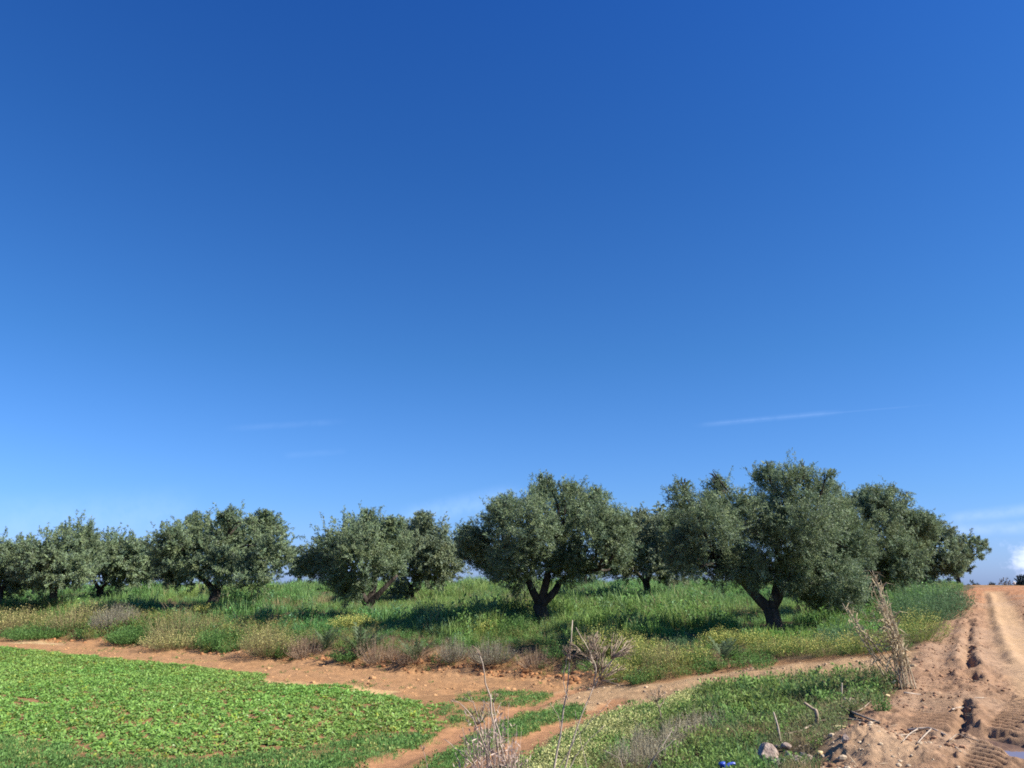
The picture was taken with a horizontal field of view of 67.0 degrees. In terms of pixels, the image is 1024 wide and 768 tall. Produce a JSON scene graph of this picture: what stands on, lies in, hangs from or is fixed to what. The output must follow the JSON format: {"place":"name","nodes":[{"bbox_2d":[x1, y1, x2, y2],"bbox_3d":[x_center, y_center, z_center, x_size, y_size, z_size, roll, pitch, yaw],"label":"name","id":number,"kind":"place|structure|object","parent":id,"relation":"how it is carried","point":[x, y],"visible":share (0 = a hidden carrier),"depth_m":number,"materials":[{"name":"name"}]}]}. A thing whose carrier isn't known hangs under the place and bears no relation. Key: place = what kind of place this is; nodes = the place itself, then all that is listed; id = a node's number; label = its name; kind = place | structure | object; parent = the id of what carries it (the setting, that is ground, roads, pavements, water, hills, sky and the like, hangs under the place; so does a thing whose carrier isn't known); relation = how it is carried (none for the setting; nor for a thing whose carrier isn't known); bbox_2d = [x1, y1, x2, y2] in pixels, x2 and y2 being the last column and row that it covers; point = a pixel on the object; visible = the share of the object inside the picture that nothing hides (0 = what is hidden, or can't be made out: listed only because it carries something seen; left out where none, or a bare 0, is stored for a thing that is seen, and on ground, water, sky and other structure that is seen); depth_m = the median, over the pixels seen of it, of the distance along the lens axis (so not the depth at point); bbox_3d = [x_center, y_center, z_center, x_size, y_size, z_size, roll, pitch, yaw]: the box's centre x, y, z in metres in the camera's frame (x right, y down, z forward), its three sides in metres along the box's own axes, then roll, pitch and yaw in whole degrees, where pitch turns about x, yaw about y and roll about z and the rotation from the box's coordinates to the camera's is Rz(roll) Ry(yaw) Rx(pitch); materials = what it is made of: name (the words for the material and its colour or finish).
{"place":"outdoors","nodes":[
{"label":"outdoors","id":0,"kind":"place"},
{"bbox_2d":[0,585,1023,767],"bbox_3d":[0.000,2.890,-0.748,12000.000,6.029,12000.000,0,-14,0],"label":"ground","id":1,"kind":"structure","parent":0,"point":[992,717],"depth_m":15.58,"materials":[{"name":"soil"}]},
{"bbox_2d":[0,522,53,602],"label":"olive tree","id":2,"kind":"object","parent":1,"relation":"on","point":[10,547],"visible":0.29,"depth_m":44.49,"materials":[{"name":"green plant"}]},
{"bbox_2d":[0,603,55,632],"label":"dry bush","id":3,"kind":"object","parent":1,"relation":"on","point":[18,621],"visible":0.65,"depth_m":37.86,"materials":[{"name":"beige plant"}]},
{"bbox_2d":[0,623,74,640],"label":"weed bush","id":4,"kind":"object","parent":1,"relation":"on","point":[24,634],"visible":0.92,"depth_m":35.16,"materials":[{"name":"green plant"}]},
{"bbox_2d":[0,510,115,605],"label":"olive tree","id":5,"kind":"object","parent":1,"relation":"on","point":[65,559],"visible":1,"depth_m":41.62,"materials":[{"name":"green plant"}]},
{"bbox_2d":[37,604,103,630],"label":"dry bush","id":6,"kind":"object","parent":1,"relation":"on","point":[57,622],"visible":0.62,"depth_m":36.27,"materials":[{"name":"beige plant"}]},
{"bbox_2d":[67,598,135,620],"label":"dry bush","id":7,"kind":"object","parent":1,"relation":"on","point":[103,606],"visible":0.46,"depth_m":38.44,"materials":[{"name":"beige plant"}]},
{"bbox_2d":[87,600,146,632],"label":"dry bush","id":8,"kind":"object","parent":1,"relation":"on","point":[106,616],"visible":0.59,"depth_m":35.12,"materials":[{"name":"grey plant"}]},
{"bbox_2d":[76,522,161,599],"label":"olive tree","id":9,"kind":"object","parent":1,"relation":"on","point":[127,565],"visible":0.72,"depth_m":47.41,"materials":[{"name":"green plant"}]},
{"bbox_2d":[101,625,155,644],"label":"weed bush","id":10,"kind":"object","parent":1,"relation":"on","point":[126,638],"visible":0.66,"depth_m":32.19,"materials":[{"name":"green plant"}]},
{"bbox_2d":[134,548,174,589],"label":"olive tree","id":11,"kind":"object","parent":1,"relation":"on","point":[147,581],"visible":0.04,"depth_m":55.82,"materials":[{"name":"green plant"}]},
{"bbox_2d":[133,629,198,650],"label":"dry bush","id":12,"kind":"object","parent":1,"relation":"on","point":[161,644],"visible":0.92,"depth_m":29.49,"materials":[{"name":"beige plant"}]},
{"bbox_2d":[139,603,225,640],"bbox_3d":[-13.405,9.710,31.725,3.439,1.645,3.503,12,-19,-38],"label":"dry bush","id":13,"kind":"object","parent":1,"relation":"on","point":[175,620],"visible":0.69,"depth_m":31.21,"materials":[{"name":"beige plant"}]},
{"bbox_2d":[189,599,235,613],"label":"mustard plant","id":14,"kind":"object","parent":1,"relation":"on","point":[211,605],"visible":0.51,"depth_m":36.97,"materials":[{"name":"green plant"}]},
{"bbox_2d":[194,624,245,649],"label":"weed bush","id":15,"kind":"object","parent":1,"relation":"on","point":[212,639],"visible":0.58,"depth_m":28.99,"materials":[{"name":"green plant"}]},
{"bbox_2d":[138,499,306,604],"bbox_3d":[-14.451,8.620,39.879,9.726,5.787,6.100,-5,-15,17],"label":"olive tree","id":16,"kind":"object","parent":1,"relation":"on","point":[231,549],"visible":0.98,"depth_m":38.49,"materials":[{"name":"green plant"}]},
{"bbox_2d":[0,645,516,759],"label":"leafy crop","id":17,"kind":"object","parent":1,"relation":"on","point":[166,675],"visible":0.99,"depth_m":15.97,"materials":[{"name":"green plant"}]},
{"bbox_2d":[236,621,300,656],"bbox_3d":[-8.255,8.671,26.404,2.222,1.197,2.288,0,-14,0],"label":"dry bush","id":18,"kind":"object","parent":1,"relation":"on","point":[261,645],"visible":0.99,"depth_m":26.14,"materials":[{"name":"beige plant"}]},
{"bbox_2d":[263,641,291,658],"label":"weed bush","id":19,"kind":"object","parent":1,"relation":"on","point":[279,654],"visible":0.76,"depth_m":26.07,"materials":[{"name":"green plant"}]},
{"bbox_2d":[283,565,311,582],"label":"olive tree","id":20,"kind":"object","parent":1,"relation":"on","point":[290,573],"visible":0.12,"depth_m":67.60,"materials":[{"name":"green plant"}]},
{"bbox_2d":[283,633,330,658],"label":"dry bush","id":21,"kind":"object","parent":1,"relation":"on","point":[301,648],"visible":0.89,"depth_m":25.92,"materials":[{"name":"brown plant"}]},
{"bbox_2d":[314,626,346,648],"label":"thistle plant","id":22,"kind":"object","parent":1,"relation":"on","point":[328,641],"visible":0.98,"depth_m":26.29,"materials":[{"name":"green plant"}]},
{"bbox_2d":[330,647,360,662],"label":"weed bush","id":23,"kind":"object","parent":1,"relation":"on","point":[337,656],"visible":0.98,"depth_m":24.60,"materials":[{"name":"green plant"}]},
{"bbox_2d":[286,500,418,610],"bbox_3d":[-7.222,7.717,33.459,5.824,5.199,5.959,0,-14,0],"label":"olive tree","id":24,"kind":"object","parent":1,"relation":"on","point":[368,536],"visible":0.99,"depth_m":33.09,"materials":[{"name":"green plant"}]},
{"bbox_2d":[325,613,379,628],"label":"mustard plant","id":25,"kind":"object","parent":1,"relation":"on","point":[348,621],"visible":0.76,"depth_m":29.43,"materials":[{"name":"yellow plant"}]},
{"bbox_2d":[333,622,392,654],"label":"thistle plant","id":26,"kind":"object","parent":1,"relation":"on","point":[359,638],"visible":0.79,"depth_m":24.76,"materials":[{"name":"green plant"}]},
{"bbox_2d":[355,634,397,664],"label":"dry bush","id":27,"kind":"object","parent":1,"relation":"on","point":[366,658],"visible":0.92,"depth_m":24.09,"materials":[{"name":"brown plant"}]},
{"bbox_2d":[385,642,431,664],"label":"dry bush","id":28,"kind":"object","parent":1,"relation":"on","point":[404,659],"visible":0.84,"depth_m":23.48,"materials":[{"name":"brown plant"}]},
{"bbox_2d":[391,638,435,659],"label":"thistle plant","id":29,"kind":"object","parent":1,"relation":"on","point":[416,649],"visible":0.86,"depth_m":23.49,"materials":[{"name":"green plant"}]},
{"bbox_2d":[0,640,827,767],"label":"short grass","id":30,"kind":"structure","parent":1,"relation":"on","point":[51,757],"depth_m":11.79,"materials":[{"name":"green plant"}]},
{"bbox_2d":[381,508,472,602],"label":"olive tree","id":31,"kind":"object","parent":1,"relation":"on","point":[433,547],"visible":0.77,"depth_m":41.69,"materials":[{"name":"green plant"}]},
{"bbox_2d":[411,596,448,622],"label":"weed bush","id":32,"kind":"object","parent":1,"relation":"on","point":[429,609],"visible":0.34,"depth_m":29.63,"materials":[{"name":"green plant"}]},
{"bbox_2d":[422,620,450,635],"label":"weed bush","id":33,"kind":"object","parent":1,"relation":"on","point":[431,628],"visible":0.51,"depth_m":26.43,"materials":[{"name":"green plant"}]},
{"bbox_2d":[432,634,471,662],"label":"shrub","id":34,"kind":"object","parent":1,"relation":"on","point":[458,652],"visible":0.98,"depth_m":23.38,"materials":[{"name":"grey plant"}]},
{"bbox_2d":[0,593,913,684],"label":"bank weeds","id":35,"kind":"object","parent":1,"relation":"on","point":[227,647],"visible":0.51,"depth_m":26.82,"materials":[{"name":"green plant"}]},
{"bbox_2d":[465,617,496,633],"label":"mustard plant","id":36,"kind":"object","parent":1,"relation":"on","point":[481,625],"visible":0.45,"depth_m":26.25,"materials":[{"name":"yellow plant"}]},
{"bbox_2d":[0,575,963,670],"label":"grove grass","id":37,"kind":"structure","parent":1,"relation":"on","point":[659,609],"depth_m":32.19,"materials":[{"name":"green plant"}]},
{"bbox_2d":[444,645,530,767],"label":"dead stalk clump","id":38,"kind":"object","parent":1,"relation":"on","point":[491,750],"visible":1,"depth_m":6.08,"materials":[{"name":"plant"}]},
{"bbox_2d":[465,637,519,664],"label":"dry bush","id":39,"kind":"object","parent":1,"relation":"on","point":[487,659],"visible":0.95,"depth_m":22.71,"materials":[{"name":"grey plant"}]},
{"bbox_2d":[494,614,539,634],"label":"weed bush","id":40,"kind":"object","parent":1,"relation":"on","point":[513,622],"visible":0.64,"depth_m":26.33,"materials":[{"name":"green plant"}]},
{"bbox_2d":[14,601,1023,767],"bbox_3d":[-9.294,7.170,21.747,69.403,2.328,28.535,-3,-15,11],"label":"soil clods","id":41,"kind":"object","parent":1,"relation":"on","point":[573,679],"visible":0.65,"depth_m":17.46,"materials":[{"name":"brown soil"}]},
{"bbox_2d":[513,645,556,668],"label":"dry bush","id":42,"kind":"object","parent":1,"relation":"on","point":[536,657],"visible":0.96,"depth_m":21.99,"materials":[{"name":"brown plant"}]},
{"bbox_2d":[451,469,646,623],"bbox_3d":[1.463,6.065,29.007,7.542,5.746,6.437,0,-14,0],"label":"olive tree","id":43,"kind":"object","parent":1,"relation":"on","point":[553,545],"visible":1,"depth_m":28.33,"materials":[{"name":"green plant"}]},
{"bbox_2d":[541,639,566,658],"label":"weed bush","id":44,"kind":"object","parent":1,"relation":"on","point":[552,649],"visible":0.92,"depth_m":22.30,"materials":[{"name":"green plant"}]},
{"bbox_2d":[577,567,601,583],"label":"olive tree","id":45,"kind":"object","parent":1,"relation":"on","point":[592,577],"visible":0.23,"depth_m":56.90,"materials":[{"name":"green plant"}]},
{"bbox_2d":[550,620,636,767],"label":"dead umbel plant","id":46,"kind":"object","parent":1,"relation":"on","point":[593,656],"visible":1,"depth_m":6.78,"materials":[{"name":"plant"}]},
{"bbox_2d":[507,685,706,767],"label":"yellow wildflowers","id":47,"kind":"object","parent":1,"relation":"on","point":[615,722],"visible":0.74,"depth_m":11.12,"materials":[{"name":"green plant"}]},
{"bbox_2d":[569,620,645,655],"bbox_3d":[2.763,7.256,22.165,2.333,1.036,2.446,0,-14,0],"label":"mustard plant","id":48,"kind":"object","parent":1,"relation":"on","point":[607,641],"visible":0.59,"depth_m":21.89,"materials":[{"name":"green plant"}]},
{"bbox_2d":[592,657,638,682],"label":"mustard plant","id":49,"kind":"object","parent":1,"relation":"on","point":[620,674],"visible":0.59,"depth_m":18.27,"materials":[{"name":"green plant"}]},
{"bbox_2d":[603,727,675,767],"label":"dead twig","id":50,"kind":"object","parent":1,"relation":"on","point":[656,753],"visible":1,"depth_m":6.81,"materials":[{"name":"wood"}]},
{"bbox_2d":[623,668,661,684],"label":"weed bush","id":51,"kind":"object","parent":1,"relation":"on","point":[637,677],"visible":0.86,"depth_m":17.43,"materials":[{"name":"green plant"}]},
{"bbox_2d":[616,634,675,666],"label":"mustard plant","id":52,"kind":"object","parent":1,"relation":"on","point":[638,650],"visible":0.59,"depth_m":19.38,"materials":[{"name":"green plant"}]},
{"bbox_2d":[590,501,710,590],"bbox_3d":[7.425,8.786,40.726,6.730,5.445,6.739,-4,-15,14],"label":"olive tree","id":53,"kind":"object","parent":1,"relation":"on","point":[649,561],"visible":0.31,"depth_m":39.42,"materials":[{"name":"green plant"}]},
{"bbox_2d":[644,686,666,719],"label":"dead stalk","id":54,"kind":"object","parent":1,"relation":"on","point":[657,700],"visible":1,"depth_m":11.67,"materials":[{"name":"beige plant"}]},
{"bbox_2d":[637,637,694,670],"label":"shrub","id":55,"kind":"object","parent":1,"relation":"on","point":[650,660],"visible":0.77,"depth_m":18.46,"materials":[{"name":"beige plant"}]},
{"bbox_2d":[665,632,696,648],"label":"weed bush","id":56,"kind":"object","parent":1,"relation":"on","point":[682,643],"visible":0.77,"depth_m":21.46,"materials":[{"name":"green plant"}]},
{"bbox_2d":[671,639,713,666],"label":"mustard plant","id":57,"kind":"object","parent":1,"relation":"on","point":[695,653],"visible":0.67,"depth_m":18.38,"materials":[{"name":"green plant"}]},
{"bbox_2d":[695,623,751,647],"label":"mustard plant","id":58,"kind":"object","parent":1,"relation":"on","point":[720,636],"visible":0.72,"depth_m":21.30,"materials":[{"name":"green plant"}]},
{"bbox_2d":[699,635,747,661],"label":"thistle plant","id":59,"kind":"object","parent":1,"relation":"on","point":[723,647],"visible":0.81,"depth_m":18.28,"materials":[{"name":"green plant"}]},
{"bbox_2d":[719,761,735,767],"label":"plastic jug","id":60,"kind":"object","parent":1,"relation":"on","point":[722,764],"visible":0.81,"depth_m":7.87,"materials":[{"name":"blue plastic"}]},
{"bbox_2d":[585,661,901,767],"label":"slope weeds","id":61,"kind":"object","parent":1,"relation":"on","point":[753,710],"visible":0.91,"depth_m":10.76,"materials":[{"name":"green plant"}]},
{"bbox_2d":[734,628,779,646],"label":"mustard plant","id":62,"kind":"object","parent":1,"relation":"on","point":[750,639],"visible":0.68,"depth_m":20.60,"materials":[{"name":"green plant"}]},
{"bbox_2d":[750,655,776,669],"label":"weed bush","id":63,"kind":"object","parent":1,"relation":"on","point":[762,663],"visible":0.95,"depth_m":16.15,"materials":[{"name":"green plant"}]},
{"bbox_2d":[757,742,778,762],"bbox_3d":[2.824,4.073,8.532,0.228,0.218,0.296,-4,-15,15],"label":"stone","id":64,"kind":"object","parent":1,"relation":"on","point":[769,748],"visible":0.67,"depth_m":8.47,"materials":[{"name":"beige stone"}]},
{"bbox_2d":[653,447,886,635],"bbox_3d":[8.213,5.033,24.418,7.590,5.960,6.285,0,-14,0],"label":"olive tree","id":65,"kind":"object","parent":1,"relation":"on","point":[808,566],"visible":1,"depth_m":23.40,"materials":[{"name":"green plant"}]},
{"bbox_2d":[773,712,780,740],"bbox_3d":[3.220,4.185,9.394,0.039,0.372,0.089,11,-18,-36],"label":"dead stake","id":66,"kind":"object","parent":1,"relation":"on","point":[777,725],"visible":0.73,"depth_m":9.38,"materials":[{"name":"wood"}]},
{"bbox_2d":[780,742,791,749],"bbox_3d":[3.134,4.148,8.847,0.131,0.089,0.096,-9,-17,30],"label":"stone","id":67,"kind":"object","parent":1,"relation":"on","point":[785,746],"visible":0.94,"depth_m":8.82,"materials":[{"name":"beige stone"}]},
{"bbox_2d":[763,633,813,657],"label":"mustard plant","id":68,"kind":"object","parent":1,"relation":"on","point":[782,648],"visible":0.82,"depth_m":17.30,"materials":[{"name":"green plant"}]},
{"bbox_2d":[803,702,818,725],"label":"bent branch","id":69,"kind":"object","parent":1,"relation":"on","point":[815,710],"visible":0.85,"depth_m":9.78,"materials":[{"name":"brown wood"}]},
{"bbox_2d":[777,718,868,735],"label":"fallen branch","id":70,"kind":"object","parent":1,"relation":"on","point":[828,719],"visible":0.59,"depth_m":9.66,"materials":[{"name":"brown wood"}]},
{"bbox_2d":[800,627,846,656],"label":"mustard plant","id":71,"kind":"object","parent":1,"relation":"on","point":[826,650],"visible":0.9,"depth_m":16.43,"materials":[{"name":"green plant"}]},
{"bbox_2d":[809,616,880,644],"bbox_3d":[8.134,6.037,18.960,1.707,0.743,1.629,0,-14,0],"label":"weed bush","id":72,"kind":"object","parent":1,"relation":"on","point":[833,632],"visible":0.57,"depth_m":18.87,"materials":[{"name":"green plant"}]},
{"bbox_2d":[842,734,849,743],"bbox_3d":[3.459,3.686,8.024,0.081,0.112,0.082,-10,-17,33],"label":"stone","id":73,"kind":"object","parent":1,"relation":"on","point":[845,738],"visible":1,"depth_m":8.00,"materials":[{"name":"beige stone"}]},
{"bbox_2d":[836,701,880,722],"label":"fallen branch","id":74,"kind":"object","parent":1,"relation":"on","point":[858,714],"visible":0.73,"depth_m":9.78,"materials":[{"name":"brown wood"}]},
{"bbox_2d":[832,623,887,655],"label":"mustard plant","id":75,"kind":"object","parent":1,"relation":"on","point":[853,646],"visible":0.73,"depth_m":15.81,"materials":[{"name":"green plant"}]},
{"bbox_2d":[840,660,902,691],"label":"weed bush","id":76,"kind":"object","parent":1,"relation":"on","point":[880,675],"visible":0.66,"depth_m":11.88,"materials":[{"name":"green plant"}]},
{"bbox_2d":[840,570,916,689],"bbox_3d":[5.674,3.766,12.004,1.151,1.833,0.897,0,-14,0],"label":"clump","id":77,"kind":"object","parent":1,"relation":"on","point":[896,637],"visible":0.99,"depth_m":11.88,"materials":[{"name":"plant"}]},
{"bbox_2d":[870,693,892,711],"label":"weed bush","id":78,"kind":"object","parent":1,"relation":"on","point":[883,705],"visible":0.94,"depth_m":9.88,"materials":[{"name":"green plant"}]},
{"bbox_2d":[832,478,950,609],"bbox_3d":[14.447,6.352,29.828,5.028,5.442,4.749,0,-14,0],"label":"olive tree","id":79,"kind":"object","parent":1,"relation":"on","point":[907,534],"visible":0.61,"depth_m":29.07,"materials":[{"name":"green plant"}]},
{"bbox_2d":[868,585,924,618],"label":"weed bush","id":80,"kind":"object","parent":1,"relation":"on","point":[873,604],"visible":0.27,"depth_m":23.60,"materials":[{"name":"green plant"}]},
{"bbox_2d":[883,603,957,642],"bbox_3d":[9.192,5.439,17.585,1.481,0.862,1.528,0,-14,0],"label":"mustard plant","id":81,"kind":"object","parent":1,"relation":"on","point":[929,636],"visible":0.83,"depth_m":17.39,"materials":[{"name":"green plant"}]},
{"bbox_2d":[902,727,945,742],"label":"fallen branch","id":82,"kind":"object","parent":1,"relation":"on","point":[920,728],"visible":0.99,"depth_m":8.77,"materials":[{"name":"wood"}]},
{"bbox_2d":[879,575,971,623],"bbox_3d":[11.501,6.033,21.704,2.383,1.330,2.428,0,-14,0],"label":"weed bush","id":83,"kind":"object","parent":1,"relation":"on","point":[941,606],"visible":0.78,"depth_m":21.41,"materials":[{"name":"green plant"}]},
{"bbox_2d":[848,629,1011,766],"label":"straw litter","id":84,"kind":"object","parent":1,"relation":"on","point":[922,701],"visible":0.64,"depth_m":10.28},
{"bbox_2d":[891,508,972,586],"bbox_3d":[21.180,8.537,39.183,3.452,4.543,4.229,0,-14,0],"label":"olive tree","id":85,"kind":"object","parent":1,"relation":"on","point":[956,561],"visible":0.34,"depth_m":37.95,"materials":[{"name":"green plant"}]},
{"bbox_2d":[920,576,977,611],"bbox_3d":[13.709,6.567,24.238,1.620,1.131,1.540,0,-14,0],"label":"weed bush","id":86,"kind":"object","parent":1,"relation":"on","point":[957,598],"visible":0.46,"depth_m":24.02,"materials":[{"name":"green plant"}]},
{"bbox_2d":[948,734,977,740],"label":"fallen branch","id":87,"kind":"object","parent":1,"relation":"on","point":[951,738],"visible":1,"depth_m":8.37,"materials":[{"name":"brown wood"}]},
{"bbox_2d":[945,528,992,582],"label":"olive tree","id":88,"kind":"object","parent":1,"relation":"on","point":[977,542],"visible":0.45,"depth_m":50.46,"materials":[{"name":"green plant"}]},
{"bbox_2d":[958,733,1023,758],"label":"puddle water","id":89,"kind":"structure","parent":1,"relation":"on","point":[1012,750],"depth_m":8.25,"materials":[{"name":"blue liquid"}]},
{"bbox_2d":[998,576,1010,584],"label":"skyline shrub","id":90,"kind":"object","parent":1,"relation":"on","point":[1009,582],"visible":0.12,"depth_m":96.89,"materials":[{"name":"green plant"}]},
{"bbox_2d":[1012,574,1023,584],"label":"skyline shrub","id":91,"kind":"object","parent":1,"relation":"on","point":[1020,581],"visible":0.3,"depth_m":87.04,"materials":[{"name":"green plant"}]},
{"bbox_2d":[0,0,1023,584],"label":"sky","id":92,"kind":"structure","parent":0,"point":[297,259],"materials":[{"name":"blue"}]},
{"bbox_2d":[602,698,732,767],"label":"dry grass","id":93,"kind":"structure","parent":0,"point":[651,742],"depth_m":10.30,"materials":[{"name":"grey plant"}]},
{"bbox_2d":[789,755,805,764],"bbox_3d":[2.986,3.948,8.099,0.132,0.109,0.195,8,-16,-27],"label":"stone","id":94,"kind":"object","parent":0,"point":[795,756],"visible":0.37,"depth_m":8.06,"materials":[{"name":"grey stone"}]}
]}

